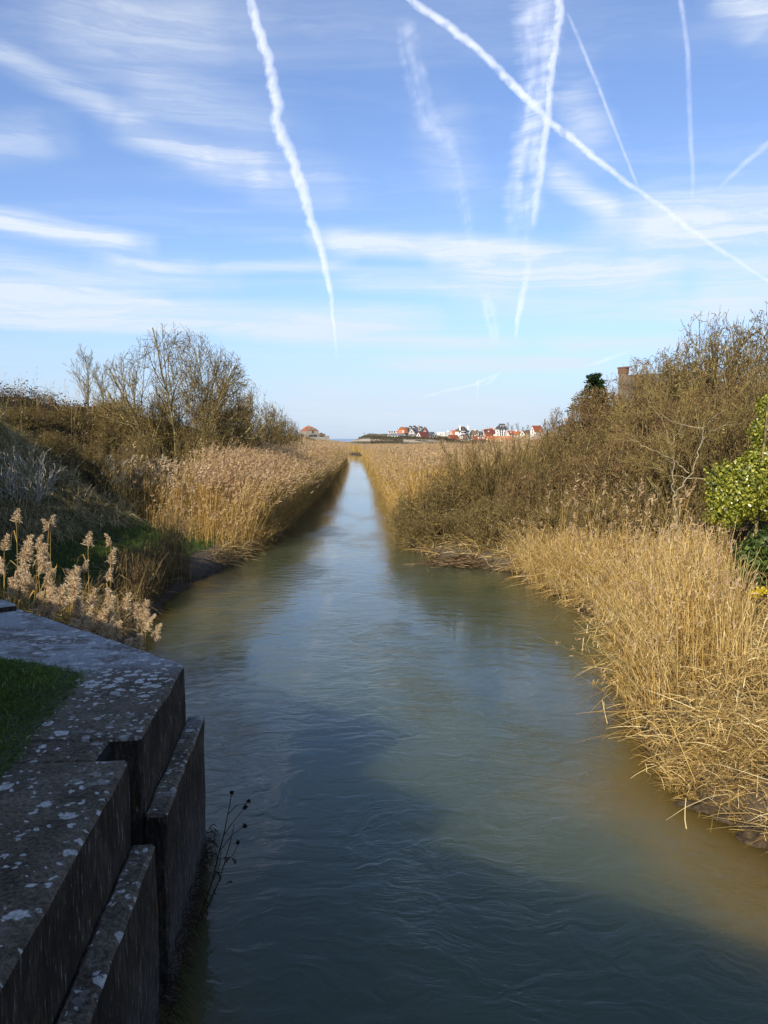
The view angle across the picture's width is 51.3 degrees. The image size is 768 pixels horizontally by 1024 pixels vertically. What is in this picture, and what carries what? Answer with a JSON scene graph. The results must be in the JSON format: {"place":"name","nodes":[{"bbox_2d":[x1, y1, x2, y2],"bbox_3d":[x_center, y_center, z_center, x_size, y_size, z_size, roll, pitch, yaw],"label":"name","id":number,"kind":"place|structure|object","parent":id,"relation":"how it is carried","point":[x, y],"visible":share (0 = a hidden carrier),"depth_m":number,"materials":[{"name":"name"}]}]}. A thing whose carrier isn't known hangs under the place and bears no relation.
{"place":"outdoors","nodes":[
{"label":"outdoors","id":0,"kind":"place"},
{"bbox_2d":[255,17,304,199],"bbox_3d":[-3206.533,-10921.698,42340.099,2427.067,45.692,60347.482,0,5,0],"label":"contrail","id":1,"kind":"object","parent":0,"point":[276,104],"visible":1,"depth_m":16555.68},
{"bbox_2d":[0,396,767,856],"bbox_3d":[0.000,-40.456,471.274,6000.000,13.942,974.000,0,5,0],"label":"ground","id":2,"kind":"structure","parent":0,"point":[202,568],"depth_m":18.53,"materials":[{"name":"soil"}]},
{"bbox_2d":[5,577,19,603],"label":"plumed reed","id":3,"kind":"object","parent":2,"relation":"on","point":[13,587],"visible":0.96,"depth_m":9.25,"materials":[{"name":"plant"}]},
{"bbox_2d":[12,575,29,605],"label":"plumed reed","id":4,"kind":"object","parent":2,"relation":"on","point":[21,591],"visible":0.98,"depth_m":9.32,"materials":[{"name":"plant"}]},
{"bbox_2d":[10,508,34,601],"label":"plumed reed","id":5,"kind":"object","parent":2,"relation":"on","point":[17,518],"visible":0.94,"depth_m":12.09,"materials":[{"name":"plant"}]},
{"bbox_2d":[18,568,42,612],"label":"plumed reed","id":6,"kind":"object","parent":2,"relation":"on","point":[30,585],"visible":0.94,"depth_m":9.48,"materials":[{"name":"plant"}]},
{"bbox_2d":[0,404,61,435],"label":"hill shrub","id":7,"kind":"object","parent":2,"relation":"on","point":[25,415],"visible":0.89,"depth_m":30.44,"materials":[{"name":"brown plant"}]},
{"bbox_2d":[15,541,51,609],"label":"plumed reed","id":8,"kind":"object","parent":2,"relation":"on","point":[26,554],"visible":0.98,"depth_m":9.95,"materials":[{"name":"plant"}]},
{"bbox_2d":[0,445,67,520],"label":"pale shrub","id":9,"kind":"object","parent":2,"relation":"on","point":[46,487],"visible":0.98,"depth_m":19.93,"materials":[{"name":"grey plant"}]},
{"bbox_2d":[30,591,44,611],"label":"plumed reed","id":10,"kind":"object","parent":2,"relation":"on","point":[39,598],"visible":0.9,"depth_m":9.43,"materials":[{"name":"plant"}]},
{"bbox_2d":[29,543,51,594],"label":"plumed reed","id":11,"kind":"object","parent":2,"relation":"on","point":[43,549],"visible":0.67,"depth_m":10.26,"materials":[{"name":"plant"}]},
{"bbox_2d":[37,554,51,608],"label":"plumed reed","id":12,"kind":"object","parent":2,"relation":"on","point":[44,567],"visible":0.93,"depth_m":9.98,"materials":[{"name":"plant"}]},
{"bbox_2d":[40,568,55,612],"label":"plumed reed","id":13,"kind":"object","parent":2,"relation":"on","point":[48,581],"visible":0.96,"depth_m":9.57,"materials":[{"name":"plant"}]},
{"bbox_2d":[20,428,79,460],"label":"hill shrub","id":14,"kind":"object","parent":2,"relation":"on","point":[49,441],"visible":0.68,"depth_m":29.28,"materials":[{"name":"brown plant"}]},
{"bbox_2d":[41,587,61,613],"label":"plumed reed","id":15,"kind":"object","parent":2,"relation":"on","point":[53,592],"visible":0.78,"depth_m":9.32,"materials":[{"name":"plant"}]},
{"bbox_2d":[50,583,76,624],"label":"plumed reed","id":16,"kind":"object","parent":2,"relation":"on","point":[60,598],"visible":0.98,"depth_m":9.05,"materials":[{"name":"plant"}]},
{"bbox_2d":[63,565,81,620],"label":"plumed reed","id":17,"kind":"object","parent":2,"relation":"on","point":[76,572],"visible":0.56,"depth_m":9.95,"materials":[{"name":"plant"}]},
{"bbox_2d":[0,563,148,652],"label":"reed stems","id":18,"kind":"object","parent":2,"relation":"on","point":[36,582],"visible":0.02,"depth_m":12.19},
{"bbox_2d":[64,575,84,622],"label":"plumed reed","id":19,"kind":"object","parent":2,"relation":"on","point":[76,582],"visible":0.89,"depth_m":9.45,"materials":[{"name":"plant"}]},
{"bbox_2d":[44,403,105,432],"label":"hill shrub","id":20,"kind":"object","parent":2,"relation":"on","point":[65,412],"visible":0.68,"depth_m":33.55,"materials":[{"name":"brown plant"}]},
{"bbox_2d":[62,343,99,406],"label":"tree","id":21,"kind":"object","parent":2,"relation":"on","point":[87,393],"visible":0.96,"depth_m":61.28,"materials":[{"name":"brown plant"}]},
{"bbox_2d":[0,406,168,549],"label":"slope grass","id":22,"kind":"structure","parent":2,"relation":"on","point":[94,508],"depth_m":21.46,"materials":[{"name":"plant"}]},
{"bbox_2d":[77,531,97,624],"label":"plumed reed","id":23,"kind":"object","parent":2,"relation":"on","point":[88,540],"visible":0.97,"depth_m":11.72,"materials":[{"name":"plant"}]},
{"bbox_2d":[61,439,119,495],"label":"hill shrub","id":24,"kind":"object","parent":2,"relation":"on","point":[90,465],"visible":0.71,"depth_m":28.59,"materials":[{"name":"brown plant"}]},
{"bbox_2d":[85,588,99,608],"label":"plumed reed","id":25,"kind":"object","parent":2,"relation":"on","point":[92,598],"visible":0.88,"depth_m":9.92,"materials":[{"name":"plant"}]},
{"bbox_2d":[88,357,116,402],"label":"tree","id":26,"kind":"object","parent":2,"relation":"on","point":[98,379],"visible":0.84,"depth_m":59.54,"materials":[{"name":"brown plant"}]},
{"bbox_2d":[0,599,206,1023],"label":"abutment wall","id":27,"kind":"structure","parent":2,"relation":"on","point":[102,814],"depth_m":4.28,"materials":[{"name":"concrete"}]},
{"bbox_2d":[0,655,90,778],"bbox_3d":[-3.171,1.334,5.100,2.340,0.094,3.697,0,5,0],"label":"turf","id":28,"kind":"structure","parent":27,"relation":"on","point":[35,725],"depth_m":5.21,"materials":[{"name":"plant"}]},
{"bbox_2d":[156,824,223,1023],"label":"wall foot grass","id":29,"kind":"structure","parent":27,"relation":"attached to","point":[200,889],"depth_m":5.39,"materials":[{"name":"plant"}]},
{"bbox_2d":[196,790,250,925],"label":"dead weed","id":30,"kind":"object","parent":29,"relation":"on","point":[231,792],"visible":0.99,"depth_m":5.57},
{"bbox_2d":[0,379,215,535],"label":"bramble","id":31,"kind":"object","parent":2,"relation":"on","point":[39,398],"visible":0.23,"depth_m":31.75,"materials":[{"name":"plant"}]},
{"bbox_2d":[103,587,117,605],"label":"plumed reed","id":32,"kind":"object","parent":2,"relation":"on","point":[110,600],"visible":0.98,"depth_m":9.87,"materials":[{"name":"plant"}]},
{"bbox_2d":[79,415,144,458],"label":"hill shrub","id":33,"kind":"object","parent":2,"relation":"on","point":[112,435],"visible":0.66,"depth_m":33.42,"materials":[{"name":"brown plant"}]},
{"bbox_2d":[0,506,227,622],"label":"meadow grass","id":34,"kind":"structure","parent":2,"relation":"on","point":[65,563],"depth_m":19.20,"materials":[{"name":"plant"}]},
{"bbox_2d":[0,367,230,531],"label":"dry weeds","id":35,"kind":"object","parent":2,"relation":"on","point":[184,482],"visible":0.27,"depth_m":26.76,"materials":[{"name":"plant"}]},
{"bbox_2d":[99,547,132,590],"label":"plumed reed","id":36,"kind":"object","parent":2,"relation":"on","point":[111,557],"visible":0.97,"depth_m":11.68,"materials":[{"name":"plant"}]},
{"bbox_2d":[88,449,157,503],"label":"hollow shrub","id":37,"kind":"object","parent":2,"relation":"on","point":[114,475],"visible":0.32,"depth_m":28.65,"materials":[{"name":"brown plant"}]},
{"bbox_2d":[106,428,170,481],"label":"hill shrub","id":38,"kind":"object","parent":2,"relation":"on","point":[142,446],"visible":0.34,"depth_m":30.66,"materials":[{"name":"brown plant"}]},
{"bbox_2d":[111,458,183,522],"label":"hollow shrub","id":39,"kind":"object","parent":2,"relation":"on","point":[136,485],"visible":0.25,"depth_m":27.46,"materials":[{"name":"brown plant"}]},
{"bbox_2d":[27,505,290,640],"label":"bank tufts","id":40,"kind":"object","parent":2,"relation":"on","point":[139,575],"visible":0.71,"depth_m":17.35,"materials":[{"name":"plant"}]},
{"bbox_2d":[123,392,195,463],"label":"bare shrub","id":41,"kind":"object","parent":2,"relation":"on","point":[167,444],"visible":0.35,"depth_m":36.45,"materials":[{"name":"brown plant"}]},
{"bbox_2d":[91,321,260,470],"bbox_3d":[-9.040,-4.572,35.150,7.789,7.536,7.567,5,7,42],"label":"bare tree","id":42,"kind":"object","parent":2,"relation":"on","point":[206,409],"visible":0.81,"depth_m":34.57,"materials":[{"name":"brown plant"}]},
{"bbox_2d":[141,462,212,520],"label":"hollow shrub","id":43,"kind":"object","parent":2,"relation":"on","point":[173,490],"visible":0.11,"depth_m":27.07,"materials":[{"name":"brown plant"}]},
{"bbox_2d":[168,411,226,474],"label":"bare shrub","id":44,"kind":"object","parent":2,"relation":"on","point":[188,446],"visible":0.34,"depth_m":32.70,"materials":[{"name":"brown plant"}]},
{"bbox_2d":[189,381,253,449],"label":"bare shrub","id":45,"kind":"object","parent":2,"relation":"on","point":[220,421],"visible":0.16,"depth_m":40.25,"materials":[{"name":"brown plant"}]},
{"bbox_2d":[102,435,351,553],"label":"reed bed","id":46,"kind":"object","parent":2,"relation":"on","point":[283,482],"visible":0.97,"depth_m":26.43,"materials":[{"name":"plant"}]},
{"bbox_2d":[218,419,266,455],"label":"bare shrub","id":47,"kind":"object","parent":2,"relation":"on","point":[248,441],"visible":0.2,"depth_m":37.61,"materials":[{"name":"brown plant"}]},
{"bbox_2d":[219,380,283,448],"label":"bare shrub","id":48,"kind":"object","parent":2,"relation":"on","point":[260,428],"visible":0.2,"depth_m":46.57,"materials":[{"name":"brown plant"}]},
{"bbox_2d":[252,404,297,445],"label":"bare shrub","id":49,"kind":"object","parent":2,"relation":"on","point":[281,426],"visible":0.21,"depth_m":55.31,"materials":[{"name":"brown plant"}]},
{"bbox_2d":[280,414,302,442],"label":"bare shrub","id":50,"kind":"object","parent":2,"relation":"on","point":[296,435],"visible":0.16,"depth_m":69.60,"materials":[{"name":"brown plant"}]},
{"bbox_2d":[299,425,328,439],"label":"house","id":51,"kind":"structure","parent":2,"relation":"on","point":[309,430],"depth_m":848.37,"materials":[{"name":"stone"}]},
{"bbox_2d":[387,496,435,536],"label":"thicket shrub","id":52,"kind":"object","parent":2,"relation":"on","point":[393,512],"visible":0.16,"depth_m":27.73,"materials":[{"name":"brown plant"}]},
{"bbox_2d":[386,505,463,552],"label":"thicket shrub","id":53,"kind":"object","parent":2,"relation":"on","point":[413,526],"visible":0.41,"depth_m":25.11,"materials":[{"name":"brown plant"}]},
{"bbox_2d":[387,469,494,553],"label":"thicket shrub","id":54,"kind":"object","parent":2,"relation":"on","point":[438,493],"visible":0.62,"depth_m":24.87,"materials":[{"name":"brown plant"}]},
{"bbox_2d":[393,554,498,568],"bbox_3d":[2.224,1.284,22.416,4.014,0.565,1.888,1,5,15],"label":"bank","id":55,"kind":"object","parent":2,"relation":"on","point":[469,561],"visible":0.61,"depth_m":22.04,"materials":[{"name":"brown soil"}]},
{"bbox_2d":[359,433,539,444],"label":"dune scrub","id":56,"kind":"object","parent":2,"relation":"on","point":[388,438],"visible":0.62,"depth_m":454.80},
{"bbox_2d":[418,496,502,550],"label":"thicket shrub","id":57,"kind":"object","parent":2,"relation":"on","point":[448,518],"visible":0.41,"depth_m":23.73,"materials":[{"name":"brown plant"}]},
{"bbox_2d":[326,428,622,528],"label":"reed marsh","id":58,"kind":"structure","parent":2,"relation":"on","point":[398,469],"depth_m":36.24,"materials":[{"name":"plant"}]},
{"bbox_2d":[436,432,518,510],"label":"thicket shrub","id":59,"kind":"object","parent":2,"relation":"on","point":[452,466],"visible":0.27,"depth_m":25.98,"materials":[{"name":"brown plant"}]},
{"bbox_2d":[451,495,536,555],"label":"thicket shrub","id":60,"kind":"object","parent":2,"relation":"on","point":[478,531],"visible":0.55,"depth_m":22.68,"materials":[{"name":"brown plant"}]},
{"bbox_2d":[437,423,563,508],"bbox_3d":[3.805,-1.012,25.103,3.198,3.587,3.339,-4,7,-40],"label":"thicket shrub","id":61,"kind":"object","parent":2,"relation":"on","point":[486,477],"visible":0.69,"depth_m":24.77,"materials":[{"name":"brown plant"}]},
{"bbox_2d":[487,467,558,540],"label":"thicket shrub","id":62,"kind":"object","parent":2,"relation":"on","point":[513,486],"visible":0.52,"depth_m":23.28,"materials":[{"name":"brown plant"}]},
{"bbox_2d":[485,490,573,556],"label":"thicket shrub","id":63,"kind":"object","parent":2,"relation":"on","point":[501,513],"visible":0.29,"depth_m":22.13,"materials":[{"name":"brown plant"}]},
{"bbox_2d":[495,439,568,493],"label":"thicket shrub","id":64,"kind":"object","parent":2,"relation":"on","point":[532,451],"visible":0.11,"depth_m":27.25,"materials":[{"name":"brown plant"}]},
{"bbox_2d":[496,454,590,534],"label":"thicket shrub","id":65,"kind":"object","parent":2,"relation":"on","point":[544,469],"visible":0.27,"depth_m":23.54,"materials":[{"name":"brown plant"}]},
{"bbox_2d":[529,407,593,462],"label":"thicket shrub","id":66,"kind":"object","parent":2,"relation":"on","point":[551,423],"visible":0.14,"depth_m":30.76,"materials":[{"name":"brown plant"}]},
{"bbox_2d":[529,418,609,502],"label":"thicket shrub","id":67,"kind":"object","parent":2,"relation":"on","point":[570,439],"visible":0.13,"depth_m":26.59,"materials":[{"name":"brown plant"}]},
{"bbox_2d":[523,488,617,550],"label":"thicket shrub","id":68,"kind":"object","parent":2,"relation":"on","point":[545,518],"visible":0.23,"depth_m":20.64,"materials":[{"name":"brown plant"}]},
{"bbox_2d":[537,442,618,523],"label":"thicket shrub","id":69,"kind":"object","parent":2,"relation":"on","point":[560,489],"visible":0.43,"depth_m":23.14,"materials":[{"name":"brown plant"}]},
{"bbox_2d":[397,526,767,855],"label":"reed litter","id":70,"kind":"object","parent":2,"relation":"on","point":[748,744],"visible":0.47,"depth_m":8.67,"materials":[{"name":"plant"}]},
{"bbox_2d":[557,382,619,466],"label":"thicket shrub","id":71,"kind":"object","parent":2,"relation":"on","point":[582,418],"visible":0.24,"depth_m":30.45,"materials":[{"name":"brown plant"}]},
{"bbox_2d":[563,372,621,430],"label":"conifer","id":72,"kind":"object","parent":2,"relation":"on","point":[596,380],"visible":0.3,"depth_m":45.32,"materials":[{"name":"green plant"}]},
{"bbox_2d":[563,412,649,475],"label":"thicket shrub","id":73,"kind":"object","parent":2,"relation":"on","point":[588,443],"visible":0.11,"depth_m":26.20,"materials":[{"name":"brown plant"}]},
{"bbox_2d":[454,500,767,646],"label":"undergrowth","id":74,"kind":"object","parent":2,"relation":"on","point":[725,565],"visible":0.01,"depth_m":16.97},
{"bbox_2d":[565,482,660,565],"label":"thicket shrub","id":75,"kind":"object","parent":2,"relation":"on","point":[607,518],"visible":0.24,"depth_m":19.13,"materials":[{"name":"brown plant"}]},
{"bbox_2d":[474,470,767,739],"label":"reed stand","id":76,"kind":"object","parent":2,"relation":"on","point":[668,586],"visible":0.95,"depth_m":12.04,"materials":[{"name":"plant"}]},
{"bbox_2d":[579,357,664,445],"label":"thicket shrub","id":77,"kind":"object","parent":2,"relation":"on","point":[609,400],"visible":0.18,"depth_m":29.56,"materials":[{"name":"brown plant"}]},
{"bbox_2d":[573,428,674,527],"bbox_3d":[6.869,-0.217,22.530,3.245,4.283,3.028,1,5,6],"label":"thicket shrub","id":78,"kind":"object","parent":2,"relation":"on","point":[613,479],"visible":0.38,"depth_m":22.08,"materials":[{"name":"brown plant"}]},
{"bbox_2d":[601,388,691,480],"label":"thicket shrub","id":79,"kind":"object","parent":2,"relation":"on","point":[645,425],"visible":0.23,"depth_m":24.59,"materials":[{"name":"brown plant"}]},
{"bbox_2d":[608,348,699,455],"bbox_3d":[9.850,-1.682,27.941,4.542,8.071,4.363,0,5,3],"label":"thicket shrub","id":80,"kind":"object","parent":2,"relation":"on","point":[657,373],"visible":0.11,"depth_m":27.47,"materials":[{"name":"brown plant"}]},
{"bbox_2d":[617,366,695,409],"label":"country house","id":81,"kind":"structure","parent":2,"relation":"on","point":[620,371],"depth_m":46.99,"materials":[{"name":"brick"}]},
{"bbox_2d":[602,424,715,543],"bbox_3d":[7.520,0.208,21.102,3.270,5.073,3.141,-4,7,-39],"label":"thicket shrub","id":82,"kind":"object","parent":2,"relation":"on","point":[636,482],"visible":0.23,"depth_m":21.04,"materials":[{"name":"brown plant"}]},
{"bbox_2d":[614,474,719,564],"bbox_3d":[6.391,0.815,18.272,2.321,3.314,2.360,0,5,2],"label":"thicket shrub","id":83,"kind":"object","parent":2,"relation":"on","point":[700,511],"visible":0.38,"depth_m":17.95,"materials":[{"name":"plant"}]},
{"bbox_2d":[596,357,767,531],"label":"pale tree","id":84,"kind":"object","parent":2,"relation":"on","point":[687,411],"visible":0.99,"depth_m":16.84,"materials":[{"name":"brown plant"}]},
{"bbox_2d":[672,799,698,808],"bbox_3d":[2.911,2.879,7.696,0.357,0.239,0.320,0,5,0],"label":"mud clod","id":85,"kind":"object","parent":2,"relation":"on","point":[688,803],"visible":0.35,"depth_m":7.66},
{"bbox_2d":[647,388,726,504],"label":"thicket shrub","id":86,"kind":"object","parent":2,"relation":"on","point":[671,417],"visible":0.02,"depth_m":22.19,"materials":[{"name":"brown plant"}]},
{"bbox_2d":[692,798,708,816],"bbox_3d":[3.058,2.878,7.622,0.396,0.264,0.314,0,5,0],"label":"mud clod","id":87,"kind":"object","parent":2,"relation":"on","point":[701,806],"visible":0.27,"depth_m":7.55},
{"bbox_2d":[642,310,762,439],"bbox_3d":[10.152,-2.461,25.890,4.221,8.221,4.243,5,7,41],"label":"thicket shrub","id":88,"kind":"object","parent":2,"relation":"on","point":[672,384],"visible":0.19,"depth_m":25.25,"materials":[{"name":"brown plant"}]},
{"bbox_2d":[644,387,763,553],"bbox_3d":[7.876,-0.311,19.491,3.049,5.454,3.064,0,5,-1],"label":"thicket shrub","id":89,"kind":"object","parent":2,"relation":"on","point":[710,444],"visible":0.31,"depth_m":19.42,"materials":[{"name":"brown plant"}]},
{"bbox_2d":[671,309,767,492],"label":"thicket shrub","id":90,"kind":"object","parent":2,"relation":"on","point":[712,367],"visible":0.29,"depth_m":22.51,"materials":[{"name":"brown plant"}]},
{"bbox_2d":[679,359,767,562],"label":"thicket shrub","id":91,"kind":"object","parent":2,"relation":"on","point":[741,448],"visible":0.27,"depth_m":18.42,"materials":[{"name":"brown plant"}]},
{"bbox_2d":[708,807,738,827],"bbox_3d":[3.227,2.901,7.446,0.444,0.317,0.362,0,5,0],"label":"mud clod","id":92,"kind":"object","parent":2,"relation":"on","point":[728,823],"visible":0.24,"depth_m":7.32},
{"bbox_2d":[686,364,764,540],"bbox_3d":[9.244,-0.803,21.473,3.101,6.348,2.894,-2,6,-18],"label":"thicket shrub","id":93,"kind":"object","parent":2,"relation":"on","point":[710,403],"visible":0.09,"depth_m":21.04,"materials":[{"name":"brown plant"}]},
{"bbox_2d":[702,393,767,540],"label":"ivy bush","id":94,"kind":"object","parent":2,"relation":"on","point":[739,489],"visible":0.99,"depth_m":15.08,"materials":[{"name":"green plant"}]},
{"bbox_2d":[708,301,767,529],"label":"thicket shrub","id":95,"kind":"object","parent":2,"relation":"on","point":[751,353],"visible":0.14,"depth_m":20.99,"materials":[{"name":"brown plant"}]},
{"bbox_2d":[729,524,767,615],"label":"ivy patch","id":96,"kind":"object","parent":2,"relation":"on","point":[751,550],"visible":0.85,"depth_m":13.31,"materials":[{"name":"green plant"}]},
{"bbox_2d":[735,827,767,851],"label":"mud clod","id":97,"kind":"object","parent":2,"relation":"on","point":[750,837],"visible":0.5,"depth_m":6.96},
{"bbox_2d":[0,0,767,438],"label":"sky","id":98,"kind":"structure","parent":0,"point":[452,255],"materials":[{"name":"blue"}]},
{"bbox_2d":[142,454,767,1023],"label":"river","id":99,"kind":"structure","parent":0,"point":[444,816],"depth_m":7.40,"materials":[{"name":"liquid"}]},
{"bbox_2d":[71,595,84,620],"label":"plumed reed","id":100,"kind":"object","parent":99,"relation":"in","point":[78,608],"visible":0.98,"depth_m":9.32,"materials":[{"name":"plant"}]},
{"bbox_2d":[75,613,88,631],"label":"plumed reed","id":101,"kind":"object","parent":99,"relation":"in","point":[83,623],"visible":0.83,"depth_m":8.94,"materials":[{"name":"plant"}]},
{"bbox_2d":[91,608,109,631],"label":"plumed reed","id":102,"kind":"object","parent":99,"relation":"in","point":[101,620],"visible":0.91,"depth_m":9.31,"materials":[{"name":"plant"}]},
{"bbox_2d":[108,620,122,640],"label":"plumed reed","id":103,"kind":"object","parent":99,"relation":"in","point":[116,633],"visible":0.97,"depth_m":9.11,"materials":[{"name":"plant"}]},
{"bbox_2d":[118,592,142,642],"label":"plumed reed","id":104,"kind":"object","parent":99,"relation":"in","point":[127,602],"visible":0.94,"depth_m":10.03,"materials":[{"name":"plant"}]},
{"bbox_2d":[136,610,150,633],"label":"plumed reed","id":105,"kind":"object","parent":99,"relation":"in","point":[142,620],"visible":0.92,"depth_m":9.88,"materials":[{"name":"plant"}]},
{"bbox_2d":[432,15,595,159],"bbox_3d":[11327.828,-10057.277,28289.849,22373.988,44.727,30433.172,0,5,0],"label":"contrail","id":106,"kind":"object","parent":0,"point":[474,46],"visible":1,"depth_m":15221.73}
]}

